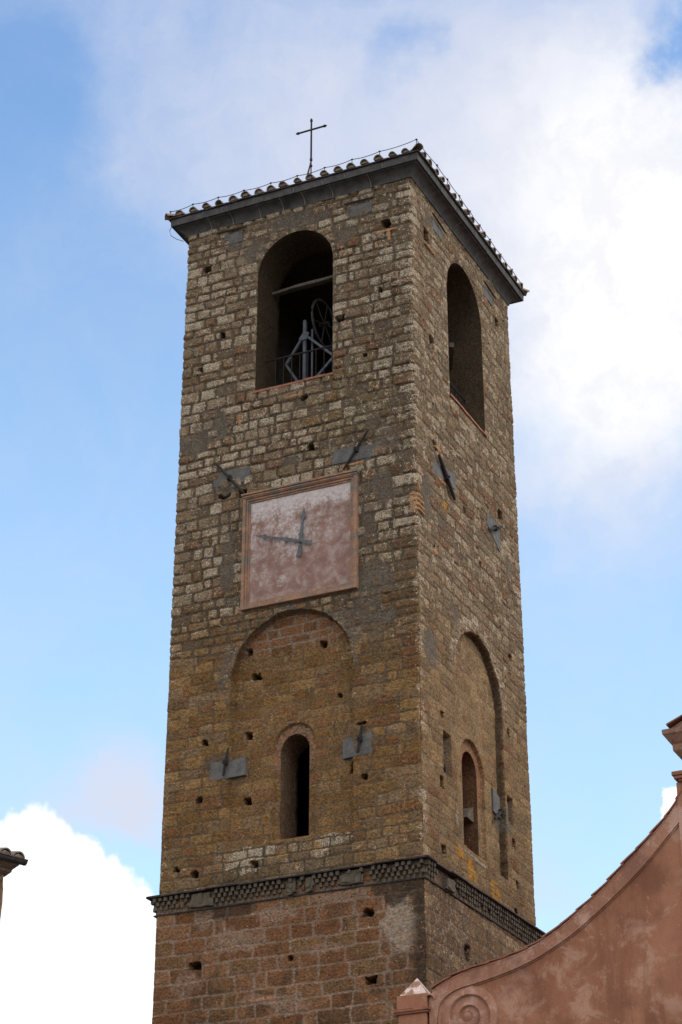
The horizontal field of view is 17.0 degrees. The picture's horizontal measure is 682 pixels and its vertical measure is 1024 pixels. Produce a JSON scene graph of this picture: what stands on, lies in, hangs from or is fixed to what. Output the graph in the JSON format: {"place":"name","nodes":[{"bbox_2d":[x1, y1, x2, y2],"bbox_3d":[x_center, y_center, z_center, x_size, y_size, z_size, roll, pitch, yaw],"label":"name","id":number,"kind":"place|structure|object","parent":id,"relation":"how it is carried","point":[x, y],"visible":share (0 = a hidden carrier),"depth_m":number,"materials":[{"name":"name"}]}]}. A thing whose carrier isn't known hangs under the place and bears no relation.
{"place":"outdoors","nodes":[
{"label":"outdoors","id":0,"kind":"place"},
{"bbox_2d":[0,847,27,917],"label":"stone house","id":1,"kind":"structure","parent":0,"point":[10,860],"depth_m":44.58,"materials":[{"name":"stone"}]},
{"bbox_2d":[0,0,681,1023],"label":"sky","id":2,"kind":"structure","parent":0,"point":[557,124],"materials":[{"name":"blue"}]},
{"bbox_2d":[393,715,681,1023],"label":"church","id":3,"kind":"structure","parent":0,"point":[609,951],"depth_m":42.16,"materials":[{"name":"pink paint"}]},
{"label":"ground","id":4,"kind":"structure","parent":0,"visible":0},
{"bbox_2d":[146,143,545,1023],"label":"bell tower","id":5,"kind":"structure","parent":4,"relation":"on","point":[308,875],"depth_m":50.90,"materials":[{"name":"stone"}]},
{"bbox_2d":[211,748,246,780],"bbox_3d":[-2.421,5.479,49.593,0.850,0.683,0.380,-12,-30,22],"label":"tie anchor","id":6,"kind":"object","parent":5,"relation":"attached to","point":[236,768],"visible":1,"depth_m":49.46,"materials":[{"name":"metal"}]},
{"bbox_2d":[213,462,249,493],"bbox_3d":[-2.506,-0.749,52.874,0.961,1.005,0.381,-12,-30,22],"label":"tie anchor","id":7,"kind":"object","parent":5,"relation":"attached to","point":[241,473],"visible":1,"depth_m":52.81,"materials":[{"name":"metal"}]},
{"bbox_2d":[217,226,245,245],"bbox_3d":[-2.623,-6.702,56.079,0.801,0.400,0.327,-12,-30,22],"label":"tie anchor","id":8,"kind":"object","parent":5,"relation":"attached to","point":[234,237],"visible":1,"depth_m":55.98,"materials":[{"name":"metal"}]},
{"bbox_2d":[265,344,332,385],"bbox_3d":[-0.890,-3.293,53.930,2.058,1.134,0.048,-12,-30,22],"label":"railing","id":9,"kind":"object","parent":5,"relation":"on","point":[316,349],"visible":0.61,"depth_m":54.08,"materials":[{"name":"metal"}]},
{"bbox_2d":[240,469,359,611],"bbox_3d":[-0.920,0.658,51.205,2.920,2.915,0.260,-12,-30,22],"label":"clock","id":10,"kind":"object","parent":5,"relation":"attached to","point":[299,540],"depth_m":51.19,"materials":[{"name":"paint"}]},
{"bbox_2d":[272,275,332,297],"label":"timber beam","id":11,"kind":"structure","parent":5,"relation":"attached to","point":[301,286],"depth_m":55.42,"materials":[{"name":"wood"}]},
{"bbox_2d":[285,320,331,380],"bbox_3d":[-0.723,-3.484,54.888,1.337,2.670,0.177,-12,-30,22],"label":"steel frame","id":12,"kind":"object","parent":5,"relation":"on","point":[304,336],"visible":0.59,"depth_m":55.12,"materials":[{"name":"grey metal"}]},
{"bbox_2d":[311,298,332,349],"bbox_3d":[-0.408,-4.588,55.922,0.246,1.299,1.298,-12,-30,22],"label":"spoked wheel","id":13,"kind":"object","parent":12,"relation":"attached to","point":[323,324],"visible":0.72,"depth_m":55.82,"materials":[{"name":"metal"}]},
{"bbox_2d":[296,118,326,173],"bbox_3d":[-0.745,-8.829,57.002,0.870,2.430,0.076,-12,-30,22],"label":"roof cross","id":14,"kind":"object","parent":5,"relation":"on","point":[310,130],"visible":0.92,"depth_m":57.26,"materials":[{"name":"metal"}]},
{"bbox_2d":[170,139,519,281],"bbox_3d":[0.256,-6.673,58.395,6.720,0.412,6.950,-12,-30,22],"label":"lightning conductor","id":15,"kind":"object","parent":5,"relation":"on","point":[270,183],"visible":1,"depth_m":55.89,"materials":[{"name":"metal"}]},
{"bbox_2d":[332,429,379,469],"bbox_3d":[0.355,-1.356,51.665,1.174,0.922,0.381,-12,-30,22],"label":"tie anchor","id":16,"kind":"object","parent":5,"relation":"attached to","point":[345,455],"visible":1,"depth_m":51.57,"materials":[{"name":"metal"}]},
{"bbox_2d":[343,724,371,759],"bbox_3d":[0.366,4.878,48.420,0.678,0.682,0.381,-12,-30,22],"label":"tie anchor","id":17,"kind":"object","parent":5,"relation":"attached to","point":[363,745],"visible":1,"depth_m":48.31,"materials":[{"name":"metal"}]},
{"bbox_2d":[344,196,374,216],"bbox_3d":[0.497,-7.237,54.694,0.801,0.390,0.327,-12,-30,22],"label":"tie anchor","id":18,"kind":"object","parent":5,"relation":"attached to","point":[358,207],"visible":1,"depth_m":54.61,"materials":[{"name":"metal"}]},
{"bbox_2d":[432,213,446,239],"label":"tie anchor","id":19,"kind":"object","parent":5,"relation":"attached to","point":[437,229],"visible":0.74,"depth_m":55.35,"materials":[{"name":"metal"}]},
{"bbox_2d":[432,454,455,499],"bbox_3d":[2.304,-0.785,52.247,0.382,0.785,1.398,-12,-30,22],"label":"tie anchor","id":20,"kind":"object","parent":5,"relation":"attached to","point":[442,472],"visible":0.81,"depth_m":52.17,"materials":[{"name":"metal"}]},
{"bbox_2d":[449,343,453,369],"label":"timber beam","id":21,"kind":"structure","parent":5,"relation":"attached to","point":[451,349],"depth_m":56.16,"materials":[{"name":"brown wood"}]},
{"bbox_2d":[449,381,465,405],"bbox_3d":[2.579,-2.708,55.170,0.048,1.134,2.259,-12,-30,22],"label":"railing","id":22,"kind":"object","parent":5,"relation":"on","point":[458,393],"visible":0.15,"depth_m":55.90,"materials":[{"name":"metal"}]},
{"bbox_2d":[475,281,495,305],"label":"tie anchor","id":23,"kind":"object","parent":5,"relation":"attached to","point":[487,294],"visible":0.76,"depth_m":57.98,"materials":[{"name":"metal"}]},
{"bbox_2d":[486,513,502,553],"bbox_3d":[3.599,0.516,54.657,0.381,0.765,0.910,-12,-30,22],"label":"tie anchor","id":24,"kind":"object","parent":5,"relation":"attached to","point":[493,528],"visible":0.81,"depth_m":54.66,"materials":[{"name":"metal"}]},
{"bbox_2d":[491,787,507,819],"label":"tie anchor","id":25,"kind":"object","parent":5,"relation":"attached to","point":[497,811],"visible":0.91,"depth_m":51.40,"materials":[{"name":"metal"}]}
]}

